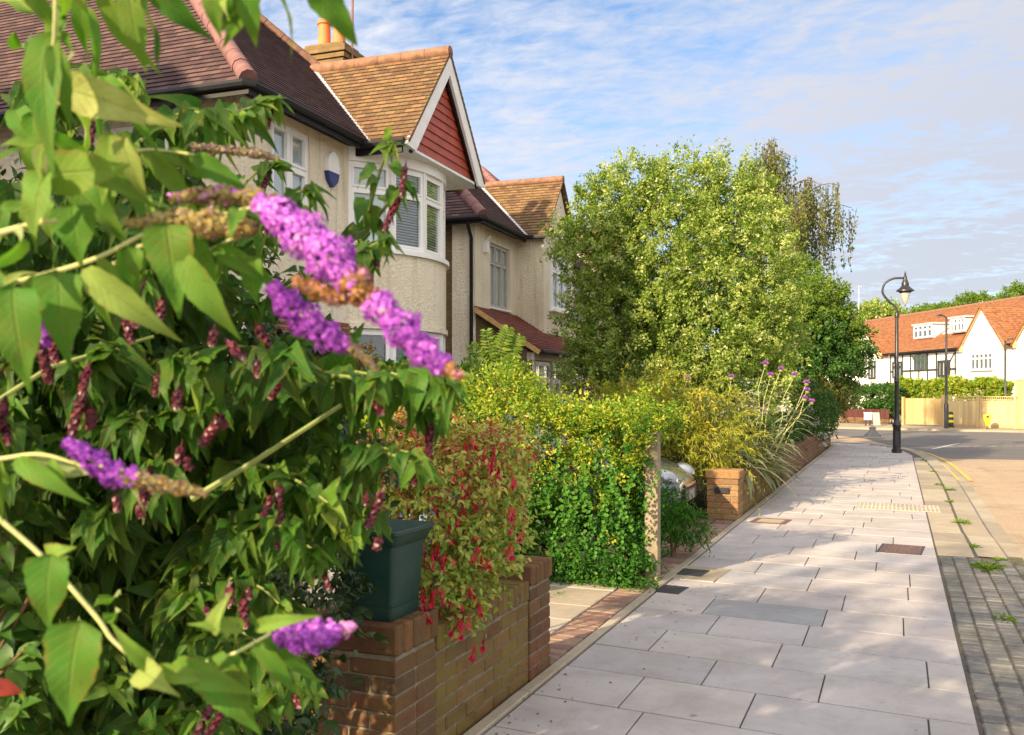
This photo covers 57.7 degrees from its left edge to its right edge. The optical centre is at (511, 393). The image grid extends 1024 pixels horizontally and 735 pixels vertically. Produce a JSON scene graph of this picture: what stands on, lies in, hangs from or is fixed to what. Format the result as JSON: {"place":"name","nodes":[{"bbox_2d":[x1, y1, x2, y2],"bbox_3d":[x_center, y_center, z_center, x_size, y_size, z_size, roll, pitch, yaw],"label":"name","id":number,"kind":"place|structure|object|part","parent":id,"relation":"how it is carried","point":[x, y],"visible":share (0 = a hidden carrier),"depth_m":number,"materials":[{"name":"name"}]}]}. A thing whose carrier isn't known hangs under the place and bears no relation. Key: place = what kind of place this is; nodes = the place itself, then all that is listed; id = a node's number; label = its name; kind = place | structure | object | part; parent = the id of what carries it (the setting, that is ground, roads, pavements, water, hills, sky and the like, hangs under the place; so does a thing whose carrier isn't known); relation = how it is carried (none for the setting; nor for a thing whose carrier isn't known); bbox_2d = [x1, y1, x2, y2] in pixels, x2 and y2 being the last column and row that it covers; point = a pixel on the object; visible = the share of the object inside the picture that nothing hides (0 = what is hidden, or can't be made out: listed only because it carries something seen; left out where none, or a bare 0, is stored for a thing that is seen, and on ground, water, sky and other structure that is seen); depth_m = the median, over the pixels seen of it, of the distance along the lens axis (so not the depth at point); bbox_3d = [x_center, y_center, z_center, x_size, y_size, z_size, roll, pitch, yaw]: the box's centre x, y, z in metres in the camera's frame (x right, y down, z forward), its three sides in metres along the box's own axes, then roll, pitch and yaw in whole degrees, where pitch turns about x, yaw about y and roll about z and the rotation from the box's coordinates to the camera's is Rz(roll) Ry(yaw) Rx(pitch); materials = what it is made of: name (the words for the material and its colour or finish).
{"place":"outdoors","nodes":[
{"label":"outdoors","id":0,"kind":"place"},
{"bbox_2d":[0,0,485,364],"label":"semi detached house","id":1,"kind":"structure","parent":0,"point":[348,104],"depth_m":13.68,"materials":[{"name":"beige paint"}]},
{"bbox_2d":[110,126,167,202],"bbox_3d":[-4.700,-2.775,11.793,0.950,1.250,0.079,0,0,20],"label":"window","id":2,"kind":"structure","parent":1,"relation":"in","point":[130,128],"depth_m":11.83,"materials":[{"name":"white glass"}]},
{"bbox_2d":[271,121,317,239],"bbox_3d":[-2.886,-2.767,12.148,0.193,1.427,1.000,0,0,20],"label":"window","id":3,"kind":"structure","parent":1,"relation":"in","point":[291,145],"depth_m":12.19,"materials":[{"name":"white glass"}]},
{"bbox_2d":[348,160,388,244],"bbox_3d":[-2.098,-2.775,13.694,0.660,1.246,0.069,0,0,-27],"label":"window","id":4,"kind":"structure","parent":1,"relation":"in","point":[354,167],"depth_m":13.65,"materials":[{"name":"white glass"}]},
{"bbox_2d":[350,328,388,361],"bbox_3d":[-2.098,-0.105,13.694,0.660,1.700,0.069,0,0,-27],"label":"window","id":5,"kind":"structure","parent":1,"relation":"in","point":[376,335],"depth_m":13.76,"materials":[{"name":"white glass"}]},
{"bbox_2d":[393,330,421,364],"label":"window","id":6,"kind":"structure","parent":1,"relation":"in","point":[397,352],"depth_m":13.99,"materials":[{"name":"white glass"}]},
{"bbox_2d":[393,169,422,252],"bbox_3d":[-1.592,-2.775,14.083,0.070,1.246,0.660,0,0,42],"label":"window","id":7,"kind":"structure","parent":1,"relation":"in","point":[408,233],"depth_m":14.17,"materials":[{"name":"white glass"}]},
{"bbox_2d":[426,174,440,256],"bbox_3d":[-1.264,-2.775,14.631,0.070,1.246,0.660,0,0,20],"label":"window","id":8,"kind":"structure","parent":1,"relation":"in","point":[433,186],"depth_m":14.73,"materials":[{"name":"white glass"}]},
{"bbox_2d":[426,332,440,350],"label":"window","id":9,"kind":"structure","parent":1,"relation":"in","point":[438,336],"depth_m":14.81,"materials":[{"name":"white glass"}]},
{"bbox_2d":[443,189,443,257],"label":"window","id":10,"kind":"structure","parent":1,"relation":"in","point":[443,189],"depth_m":15.51,"materials":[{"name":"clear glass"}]},
{"bbox_2d":[15,442,823,734],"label":"garden soil","id":11,"kind":"structure","parent":0,"point":[699,501],"depth_m":13.76,"materials":[{"name":"brown soil"}]},
{"bbox_2d":[0,508,45,732],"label":"red tipped shrub","id":12,"kind":"object","parent":11,"relation":"on","point":[22,662],"visible":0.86,"depth_m":1.72,"materials":[{"name":"green plant"}]},
{"bbox_2d":[0,158,414,734],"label":"dark evergreen shrub","id":13,"kind":"object","parent":11,"relation":"on","point":[308,722],"visible":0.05,"depth_m":3.17,"materials":[{"name":"green plant"}]},
{"bbox_2d":[0,0,464,734],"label":"buddleia bush","id":14,"kind":"object","parent":11,"relation":"on","point":[44,308],"visible":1,"depth_m":0.99,"materials":[{"name":"green plant"}]},
{"bbox_2d":[0,60,474,734],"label":"himalayan honeysuckle","id":15,"kind":"object","parent":11,"relation":"on","point":[258,462],"visible":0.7,"depth_m":1.70,"materials":[{"name":"green plant"}]},
{"bbox_2d":[334,414,440,518],"bbox_3d":[-0.801,0.833,5.194,0.841,1.599,0.657,0,0,-4],"label":"golden shrub","id":16,"kind":"object","parent":11,"relation":"on","point":[365,419],"visible":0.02,"depth_m":5.11,"materials":[{"name":"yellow plant"}]},
{"bbox_2d":[306,555,551,734],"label":"garden wall","id":17,"kind":"structure","parent":11,"relation":"on","point":[419,675],"depth_m":4.21,"materials":[{"name":"brick"}]},
{"bbox_2d":[340,519,434,620],"bbox_3d":[-0.564,0.755,4.022,0.358,0.383,0.358,0,0,22],"label":"planter","id":18,"kind":"object","parent":17,"relation":"on","point":[394,569],"visible":0.57,"depth_m":3.90,"materials":[{"name":"green plastic"}]},
{"bbox_2d":[372,354,491,429],"bbox_3d":[-1.097,0.600,9.538,1.814,2.070,1.182,0,0,22],"label":"garden shrub","id":19,"kind":"object","parent":11,"relation":"on","point":[389,361],"depth_m":9.36,"materials":[{"name":"green plant"}]},
{"bbox_2d":[347,402,549,662],"bbox_3d":[-0.383,0.796,4.708,1.090,1.664,1.313,0,0,22],"label":"fuchsia bush","id":20,"kind":"object","parent":11,"relation":"on","point":[465,522],"visible":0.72,"depth_m":4.46,"materials":[{"name":"green plant"}]},
{"bbox_2d":[462,324,530,452],"bbox_3d":[-0.219,0.452,9.351,0.780,2.296,0.350,0,0,15],"label":"pinnate sapling","id":21,"kind":"object","parent":11,"relation":"on","point":[494,354],"visible":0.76,"depth_m":9.36,"materials":[{"name":"green plant"}]},
{"bbox_2d":[388,354,698,592],"bbox_3d":[-0.708,0.671,8.791,4.839,2.168,1.603,0,0,22],"label":"boundary hedge","id":22,"kind":"object","parent":11,"relation":"on","point":[626,480],"visible":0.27,"depth_m":7.96,"materials":[{"name":"green plant"}]},
{"bbox_2d":[549,520,733,665],"bbox_3d":[1.412,1.611,8.648,0.228,0.043,6.718,0,0,22],"label":"driveway edging","id":23,"kind":"object","parent":11,"relation":"on","point":[564,640],"visible":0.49,"depth_m":6.84,"materials":[{"name":"brick"}]},
{"bbox_2d":[645,432,661,583],"bbox_3d":[1.202,0.975,7.945,0.124,1.291,0.124,0,0,22],"label":"gate post","id":24,"kind":"object","parent":11,"relation":"on","point":[653,517],"visible":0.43,"depth_m":7.90,"materials":[{"name":"beige stone"}]},
{"bbox_2d":[554,356,780,516],"bbox_3d":[2.282,0.564,13.452,3.049,2.325,3.376,0,0,22],"label":"golden broom","id":25,"kind":"object","parent":11,"relation":"on","point":[695,434],"visible":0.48,"depth_m":12.80,"materials":[{"name":"yellow plant"}]},
{"bbox_2d":[537,134,820,425],"bbox_3d":[3.281,-1.776,18.396,5.305,6.893,3.684,0,0,22],"label":"garden tree","id":26,"kind":"object","parent":11,"relation":"on","point":[663,326],"visible":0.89,"depth_m":17.86,"materials":[{"name":"green plant"}]},
{"bbox_2d":[661,478,716,556],"bbox_3d":[1.562,1.232,9.086,0.892,0.901,0.700,0,0,-37],"label":"feathery shrub","id":27,"kind":"object","parent":11,"relation":"on","point":[670,521],"visible":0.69,"depth_m":9.03,"materials":[{"name":"green plant"}]},
{"bbox_2d":[705,468,743,520],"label":"gate pillar","id":28,"kind":"structure","parent":11,"relation":"on","point":[725,485],"depth_m":11.89,"materials":[{"name":"orange brick"}]},
{"bbox_2d":[667,360,816,501],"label":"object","id":29,"kind":"object","parent":11,"relation":"on","point":[771,454],"visible":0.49,"depth_m":14.77,"materials":[{"name":"green plant"}]},
{"bbox_2d":[742,460,770,513],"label":"garden wall","id":30,"kind":"structure","parent":11,"relation":"on","point":[757,496],"depth_m":13.47,"materials":[{"name":"brick"}]},
{"bbox_2d":[736,409,806,456],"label":"clipped hedge","id":31,"kind":"object","parent":11,"relation":"on","point":[796,425],"visible":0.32,"depth_m":18.55,"materials":[{"name":"green plant"}]},
{"bbox_2d":[771,443,788,484],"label":"garden wall","id":32,"kind":"structure","parent":11,"relation":"on","point":[785,476],"depth_m":16.64,"materials":[{"name":"brick"}]},
{"bbox_2d":[738,137,857,438],"bbox_3d":[9.980,-3.708,33.612,3.595,10.658,5.083,0,0,46],"label":"weeping birch","id":33,"kind":"object","parent":11,"relation":"on","point":[805,218],"visible":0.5,"depth_m":32.88,"materials":[{"name":"green plant"}]},
{"bbox_2d":[788,434,830,475],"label":"garden wall","id":34,"kind":"structure","parent":11,"relation":"on","point":[812,451],"depth_m":21.23,"materials":[{"name":"brick"}]},
{"bbox_2d":[783,379,841,442],"bbox_3d":[7.769,0.614,24.138,1.480,2.049,2.533,0,0,22],"label":"dark shrub","id":35,"kind":"object","parent":11,"relation":"on","point":[829,412],"visible":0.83,"depth_m":23.51,"materials":[{"name":"green plant"}]},
{"bbox_2d":[799,405,832,447],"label":"flowering shrub","id":36,"kind":"object","parent":11,"relation":"on","point":[824,437],"visible":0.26,"depth_m":24.11,"materials":[{"name":"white plant"}]},
{"bbox_2d":[756,290,884,398],"bbox_3d":[8.868,-0.846,27.262,3.801,5.019,3.355,0,0,22],"label":"round tree","id":37,"kind":"object","parent":11,"relation":"on","point":[839,360],"visible":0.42,"depth_m":26.60,"materials":[{"name":"green plant"}]},
{"bbox_2d":[767,250,880,378],"bbox_3d":[9.178,-1.360,27.711,3.369,6.047,3.222,0,0,22],"label":"lime tree","id":38,"kind":"object","parent":11,"relation":"on","point":[837,296],"visible":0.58,"depth_m":26.84,"materials":[{"name":"green plant"}]},
{"bbox_2d":[789,370,863,449],"bbox_3d":[9.071,0.461,26.802,2.677,2.352,1.539,0,0,-24],"label":"shrub","id":39,"kind":"object","parent":11,"relation":"on","point":[843,399],"visible":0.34,"depth_m":26.59,"materials":[{"name":"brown plant"}]},
{"bbox_2d":[275,573,618,635],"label":"driveway","id":40,"kind":"structure","parent":0,"point":[577,601],"depth_m":7.24,"materials":[{"name":"beige concrete"}]},
{"bbox_2d":[305,326,393,421],"bbox_3d":[-1.726,0.483,8.760,1.438,2.302,0.925,0,0,-12],"label":"bronze shrub","id":41,"kind":"object","parent":40,"relation":"on","point":[348,333],"visible":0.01,"depth_m":8.75,"materials":[{"name":"brown plant"}]},
{"bbox_2d":[284,488,495,610],"bbox_3d":[-2.254,0.850,7.970,4.229,1.510,2.130,0,0,21],"label":"parked car","id":42,"kind":"object","parent":40,"relation":"on","point":[330,574],"visible":0.02,"depth_m":6.72,"materials":[{"name":"grey paint"}]},
{"bbox_2d":[445,176,583,405],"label":"hipped house","id":43,"kind":"structure","parent":0,"point":[498,273],"depth_m":20.72,"materials":[{"name":"paint"}]},
{"bbox_2d":[489,243,512,312],"bbox_3d":[-0.283,-2.577,20.769,0.162,1.447,1.320,0,0,20],"label":"window","id":44,"kind":"structure","parent":43,"relation":"in","point":[498,255],"depth_m":20.88,"materials":[{"name":"white glass"}]},
{"bbox_2d":[536,361,549,404],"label":"window","id":45,"kind":"structure","parent":43,"relation":"in","point":[545,366],"depth_m":19.74,"materials":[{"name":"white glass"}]},
{"bbox_2d":[549,252,570,315],"bbox_3d":[1.223,-2.651,22.666,0.162,1.397,1.620,0,0,20],"label":"window","id":46,"kind":"structure","parent":43,"relation":"in","point":[554,287],"depth_m":22.38,"materials":[{"name":"white glass"}]},
{"bbox_2d":[554,363,565,402],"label":"window","id":47,"kind":"structure","parent":43,"relation":"in","point":[556,385],"depth_m":20.73,"materials":[{"name":"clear glass"}]},
{"bbox_2d":[569,367,580,400],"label":"window","id":48,"kind":"structure","parent":43,"relation":"in","point":[578,367],"depth_m":22.22,"materials":[{"name":"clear glass"}]},
{"bbox_2d":[481,166,626,402],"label":"neighbour house","id":49,"kind":"structure","parent":0,"point":[489,176],"depth_m":28.88,"materials":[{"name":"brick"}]},
{"bbox_2d":[574,285,582,324],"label":"window","id":50,"kind":"structure","parent":49,"relation":"in","point":[576,290],"depth_m":27.71,"materials":[{"name":"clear glass"}]},
{"bbox_2d":[502,513,715,573],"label":"brick driveway","id":51,"kind":"structure","parent":0,"point":[612,548],"depth_m":10.52,"materials":[{"name":"brown brick"}]},
{"bbox_2d":[461,409,695,529],"bbox_3d":[0.233,0.885,11.648,4.029,1.440,2.130,0,0,21],"label":"parked car","id":52,"kind":"object","parent":51,"relation":"on","point":[676,472],"visible":0.14,"depth_m":10.74,"materials":[{"name":"silver metal"}]},
{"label":"windows","id":53,"kind":"part","parent":52,"relation":"part of","materials":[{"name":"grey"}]},
{"bbox_2d":[259,0,1023,394],"label":"sky","id":54,"kind":"structure","parent":0,"point":[915,108],"materials":[{"name":"blue"}]},
{"bbox_2d":[483,440,1023,734],"bbox_3d":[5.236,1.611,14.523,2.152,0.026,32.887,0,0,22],"label":"pavement","id":55,"kind":"structure","parent":0,"point":[864,655],"depth_m":6.04,"materials":[{"name":"grey concrete"}]},
{"bbox_2d":[496,575,716,734],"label":"fallen petals","id":56,"kind":"object","parent":55,"relation":"on","point":[609,682],"visible":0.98,"depth_m":5.31,"materials":[{"name":"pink plant"}]},
{"bbox_2d":[463,443,836,734],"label":"pavement edging","id":57,"kind":"object","parent":55,"relation":"on","point":[495,716],"visible":0.83,"depth_m":5.97,"materials":[{"name":"stone"}]},
{"bbox_2d":[655,584,688,593],"bbox_3d":[1.293,1.602,7.616,0.230,0.016,0.300,0,0,27],"label":"stopcock cover","id":58,"kind":"object","parent":55,"relation":"on","point":[663,588],"visible":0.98,"depth_m":7.59,"materials":[{"name":"metal"}]},
{"bbox_2d":[661,564,730,581],"bbox_3d":[1.611,1.602,8.325,0.550,0.016,0.620,0,0,27],"label":"meter cover","id":59,"kind":"object","parent":55,"relation":"on","point":[710,574],"visible":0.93,"depth_m":8.27,"materials":[{"name":"metal"}]},
{"bbox_2d":[750,517,791,524],"bbox_3d":[3.254,1.603,11.705,0.440,0.014,0.500,0,0,27],"label":"inspection cover","id":60,"kind":"object","parent":55,"relation":"on","point":[771,521],"visible":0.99,"depth_m":11.66,"materials":[{"name":"stone"}]},
{"bbox_2d":[758,439,1007,558],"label":"kerb","id":61,"kind":"structure","parent":55,"relation":"on","point":[976,532],"depth_m":12.53,"materials":[{"name":"concrete"}]},
{"bbox_2d":[942,488,956,490],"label":"weed tuft","id":62,"kind":"object","parent":61,"relation":"on","point":[951,489],"visible":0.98,"depth_m":15.51,"materials":[{"name":"green plant"}]},
{"bbox_2d":[952,518,970,524],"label":"weed tuft","id":63,"kind":"object","parent":61,"relation":"on","point":[959,521],"visible":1,"depth_m":11.58,"materials":[{"name":"green plant"}]},
{"bbox_2d":[969,543,984,547],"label":"weed tuft","id":64,"kind":"object","parent":61,"relation":"on","point":[973,545],"visible":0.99,"depth_m":9.76,"materials":[{"name":"green plant"}]},
{"bbox_2d":[881,271,913,452],"bbox_3d":[10.539,-0.850,25.335,0.797,4.940,0.460,0,0,43],"label":"street lamp","id":65,"kind":"object","parent":55,"relation":"on","point":[905,290],"visible":0.99,"depth_m":25.25,"materials":[{"name":"black metal"}]},
{"bbox_2d":[895,431,898,445],"bbox_3d":[10.428,1.200,25.204,0.090,0.400,0.008,0,0,22],"label":"access door","id":66,"kind":"structure","parent":65,"relation":"in","point":[896,432],"depth_m":25.20,"materials":[{"name":"black paint"}]},
{"bbox_2d":[857,502,940,512],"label":"tactile paving","id":67,"kind":"structure","parent":55,"relation":"on","point":[906,507],"depth_m":13.06,"materials":[{"name":"beige concrete"}]},
{"bbox_2d":[876,543,924,554],"bbox_3d":[4.009,1.602,9.582,0.420,0.016,0.590,0,0,27],"label":"manhole cover","id":68,"kind":"object","parent":55,"relation":"on","point":[901,549],"visible":1,"depth_m":9.55,"materials":[{"name":"metal"}]},
{"bbox_2d":[914,458,973,556],"bbox_3d":[7.339,1.612,16.281,0.352,0.022,15.288,0,0,22],"label":"pavement strip","id":69,"kind":"object","parent":55,"relation":"on","point":[949,538],"visible":0.93,"depth_m":11.86,"materials":[{"name":"concrete"}]},
{"bbox_2d":[920,451,972,480],"bbox_3d":[10.197,1.687,26.400,4.429,0.001,16.337,0,0,-6],"label":"yellow line","id":70,"kind":"object","parent":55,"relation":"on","point":[961,472],"visible":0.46,"depth_m":21.33,"materials":[{"name":"paint"}]},
{"bbox_2d":[937,460,959,479],"bbox_3d":[10.009,1.687,26.329,4.352,0.001,16.047,0,0,-6],"label":"yellow line","id":71,"kind":"object","parent":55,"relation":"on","point":[954,475],"visible":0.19,"depth_m":19.72,"materials":[{"name":"paint"}]},
{"bbox_2d":[927,454,1023,559],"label":"gutter channel","id":72,"kind":"object","parent":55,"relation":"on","point":[1002,539],"visible":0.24,"depth_m":12.45,"materials":[{"name":"concrete"}]},
{"bbox_2d":[978,556,1023,643],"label":"setts bed","id":73,"kind":"object","parent":55,"relation":"on","point":[1014,561],"visible":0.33,"depth_m":8.43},
{"bbox_2d":[939,556,1023,734],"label":"setts","id":74,"kind":"structure","parent":73,"relation":"on","point":[992,716],"depth_m":6.18,"materials":[{"name":"grey stone"}]},
{"bbox_2d":[965,561,1008,572],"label":"weed tuft","id":75,"kind":"object","parent":74,"relation":"on","point":[986,566],"visible":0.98,"depth_m":8.57,"materials":[{"name":"green plant"}]},
{"bbox_2d":[993,610,1017,623],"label":"weed tuft","id":76,"kind":"object","parent":74,"relation":"on","point":[1010,618],"visible":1,"depth_m":6.64,"materials":[{"name":"green plant"}]},
{"bbox_2d":[993,556,1010,561],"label":"weed tuft","id":77,"kind":"object","parent":73,"relation":"on","point":[1003,559],"visible":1,"depth_m":9.02,"materials":[{"name":"green plant"}]},
{"bbox_2d":[717,405,1023,553],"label":"road","id":78,"kind":"structure","parent":0,"point":[997,485],"depth_m":17.66,"materials":[{"name":"beige asphalt"}]},
{"bbox_2d":[781,286,948,410],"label":"corner house","id":79,"kind":"structure","parent":78,"relation":"on","point":[884,339],"depth_m":69.31,"materials":[{"name":"orange tile"}]},
{"bbox_2d":[868,361,875,378],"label":"window","id":80,"kind":"structure","parent":79,"relation":"in","point":[872,372],"depth_m":68.78,"materials":[{"name":"white glass"}]},
{"bbox_2d":[854,296,908,319],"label":"tree","id":81,"kind":"object","parent":78,"relation":"on","point":[882,308],"visible":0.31,"depth_m":90.67,"materials":[{"name":"green plant"}]},
{"bbox_2d":[890,374,1013,406],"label":"golden hedge","id":82,"kind":"object","parent":78,"relation":"on","point":[918,387],"visible":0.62,"depth_m":48.72,"materials":[{"name":"green plant"}]},
{"bbox_2d":[884,296,1021,400],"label":"timber framed house","id":83,"kind":"structure","parent":78,"relation":"on","point":[922,351],"depth_m":63.27,"materials":[{"name":"white tile"}]},
{"bbox_2d":[892,361,901,377],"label":"window","id":84,"kind":"structure","parent":83,"relation":"in","point":[900,362],"depth_m":66.45,"materials":[{"name":"white glass"}]},
{"bbox_2d":[914,355,926,370],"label":"window","id":85,"kind":"structure","parent":83,"relation":"in","point":[920,360],"depth_m":63.28,"materials":[{"name":"grey glass"}]},
{"bbox_2d":[913,324,932,338],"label":"window","id":86,"kind":"structure","parent":83,"relation":"in","point":[922,331],"depth_m":64.58,"materials":[{"name":"white glass"}]},
{"bbox_2d":[937,360,949,376],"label":"window","id":87,"kind":"structure","parent":83,"relation":"in","point":[940,363],"depth_m":60.68,"materials":[{"name":"white glass"}]},
{"bbox_2d":[950,317,964,331],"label":"window","id":88,"kind":"structure","parent":83,"relation":"in","point":[958,324],"depth_m":60.58,"materials":[{"name":"white glass"}]},
{"bbox_2d":[950,295,1023,400],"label":"white gabled house","id":89,"kind":"structure","parent":78,"relation":"on","point":[979,347],"depth_m":55.35,"materials":[{"name":"white paint"}]},
{"bbox_2d":[968,352,993,370],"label":"window","id":90,"kind":"structure","parent":89,"relation":"in","point":[979,361],"depth_m":55.82,"materials":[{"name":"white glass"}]},
{"bbox_2d":[902,397,942,425],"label":"fence","id":91,"kind":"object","parent":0,"point":[925,411],"depth_m":47.09,"materials":[{"name":"beige wood"}]},
{"bbox_2d":[833,429,1023,459],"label":"junction road","id":92,"kind":"structure","parent":0,"point":[991,445],"depth_m":32.49,"materials":[{"name":"grey asphalt"}]},
{"bbox_2d":[864,426,880,436],"bbox_3d":[13.566,1.403,35.000,0.500,0.402,0.500,0,0,5],"label":"sign base","id":93,"kind":"object","parent":92,"relation":"on","point":[872,432],"visible":1,"depth_m":34.85,"materials":[{"name":"grey rubber"}]},
{"bbox_2d":[835,422,1023,432],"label":"pavement","id":94,"kind":"structure","parent":0,"point":[903,427],"depth_m":44.43,"materials":[{"name":"beige concrete"}]},
{"bbox_2d":[840,409,889,423],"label":"brick wall","id":95,"kind":"structure","parent":94,"relation":"on","point":[857,415],"depth_m":50.77,"materials":[{"name":"brick"}]},
{"bbox_2d":[863,412,871,425],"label":"sign","id":96,"kind":"object","parent":94,"relation":"on","point":[867,415],"visible":1,"depth_m":47.40,"materials":[{"name":"white metal"}]},
{"bbox_2d":[835,381,908,423],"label":"hedge","id":97,"kind":"object","parent":94,"relation":"on","point":[886,389],"visible":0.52,"depth_m":50.93,"materials":[{"name":"green plant"}]},
{"bbox_2d":[872,412,879,425],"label":"leaning board","id":98,"kind":"object","parent":94,"relation":"on","point":[876,418],"visible":1,"depth_m":47.25,"materials":[{"name":"wood"}]},
{"bbox_2d":[936,314,948,428],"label":"column lamp","id":99,"kind":"object","parent":94,"relation":"on","point":[946,415],"visible":1,"depth_m":43.55,"materials":[{"name":"black metal"}]},
{"bbox_2d":[949,412,953,427],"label":"bollard","id":100,"kind":"object","parent":94,"relation":"on","point":[951,419],"visible":0.68,"depth_m":44.88,"materials":[{"name":"black paint"}]},
{"bbox_2d":[941,395,1023,428],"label":"timber fence","id":101,"kind":"object","parent":94,"relation":"on","point":[1007,414],"visible":0.91,"depth_m":44.09,"materials":[{"name":"beige wood"}]},
{"bbox_2d":[983,414,990,428],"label":"marker post","id":102,"kind":"object","parent":94,"relation":"on","point":[987,418],"visible":0.98,"depth_m":42.89,"materials":[{"name":"yellow paint"}]},
{"bbox_2d":[1013,379,1023,400],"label":"fence","id":103,"kind":"object","parent":94,"relation":"on","point":[1018,387],"visible":0.42,"depth_m":44.92,"materials":[{"name":"beige wood"}]},
{"bbox_2d":[903,279,1023,313],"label":"distant wood","id":104,"kind":"object","parent":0,"point":[1013,290],"visible":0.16,"depth_m":96.94,"materials":[{"name":"green plant"}]},
{"bbox_2d":[1004,338,1013,400],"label":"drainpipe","id":105,"kind":"object","parent":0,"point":[1005,391],"visible":0.59,"depth_m":46.46,"materials":[{"name":"black paint"}]}
]}

